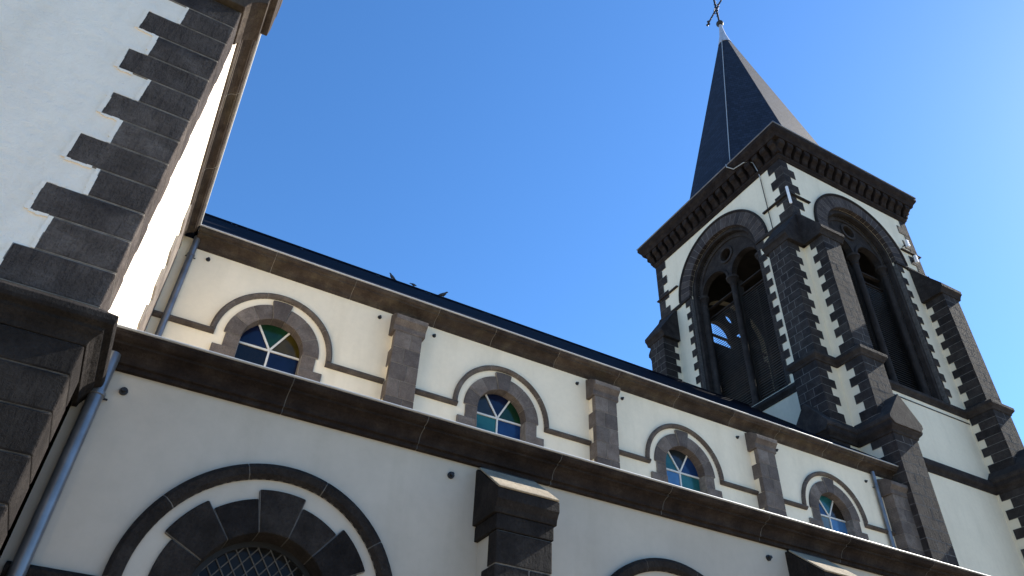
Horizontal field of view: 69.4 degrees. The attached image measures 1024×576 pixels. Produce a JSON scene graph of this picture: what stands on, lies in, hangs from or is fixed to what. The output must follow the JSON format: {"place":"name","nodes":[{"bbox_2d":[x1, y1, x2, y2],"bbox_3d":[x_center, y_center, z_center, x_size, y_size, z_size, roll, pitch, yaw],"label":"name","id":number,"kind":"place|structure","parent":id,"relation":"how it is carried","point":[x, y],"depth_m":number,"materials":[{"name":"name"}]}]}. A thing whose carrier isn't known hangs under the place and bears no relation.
{"place":"outdoors","nodes":[
{"label":"outdoors","id":0,"kind":"place"},
{"bbox_2d":[0,0,1023,575],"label":"church","id":1,"kind":"structure","parent":0,"point":[188,386],"depth_m":9.53,"materials":[{"name":"beige paint"}]},
{"bbox_2d":[148,490,364,575],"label":"aisle window","id":2,"kind":"structure","parent":1,"relation":"in","point":[271,534],"depth_m":6.72,"materials":[{"name":"black stone"}]},
{"bbox_2d":[209,300,321,381],"bbox_3d":[-4.226,1.019,12.984,1.900,1.753,0.340,20,-42,-21],"label":"clerestory window","id":3,"kind":"structure","parent":1,"relation":"in","point":[274,336],"depth_m":13.09,"materials":[{"name":"grey stone"}]},
{"bbox_2d":[456,372,543,446],"bbox_3d":[-0.246,2.495,14.600,1.900,1.753,0.340,20,-42,-21],"label":"clerestory window","id":4,"kind":"structure","parent":1,"relation":"in","point":[495,404],"depth_m":14.72,"materials":[{"name":"grey stone"}]},
{"bbox_2d":[651,430,722,498],"bbox_3d":[3.734,3.971,16.217,1.900,1.753,0.340,20,-42,-21],"label":"clerestory window","id":5,"kind":"structure","parent":1,"relation":"in","point":[679,460],"depth_m":16.34,"materials":[{"name":"grey stone"}]},
{"bbox_2d":[678,209,790,406],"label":"belfry window","id":6,"kind":"structure","parent":1,"relation":"in","point":[744,230],"depth_m":28.61,"materials":[{"name":"brown stone"}]},
{"bbox_2d":[708,305,773,402],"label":"belfry window","id":7,"kind":"structure","parent":1,"relation":"in","point":[719,307],"depth_m":31.67,"materials":[{"name":"black metal"}]},
{"bbox_2d":[809,477,868,540],"bbox_3d":[7.713,5.447,17.833,1.900,1.753,0.340,20,-42,-21],"label":"clerestory window","id":8,"kind":"structure","parent":1,"relation":"in","point":[831,508],"depth_m":17.97,"materials":[{"name":"grey stone"}]},
{"bbox_2d":[814,193,951,403],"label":"belfry window","id":9,"kind":"structure","parent":1,"relation":"in","point":[830,209],"depth_m":27.49,"materials":[{"name":"brown stone"}]},
{"bbox_2d":[205,0,1023,445],"label":"sky","id":10,"kind":"structure","parent":0,"point":[514,160],"materials":[{"name":"blue"}]}
]}

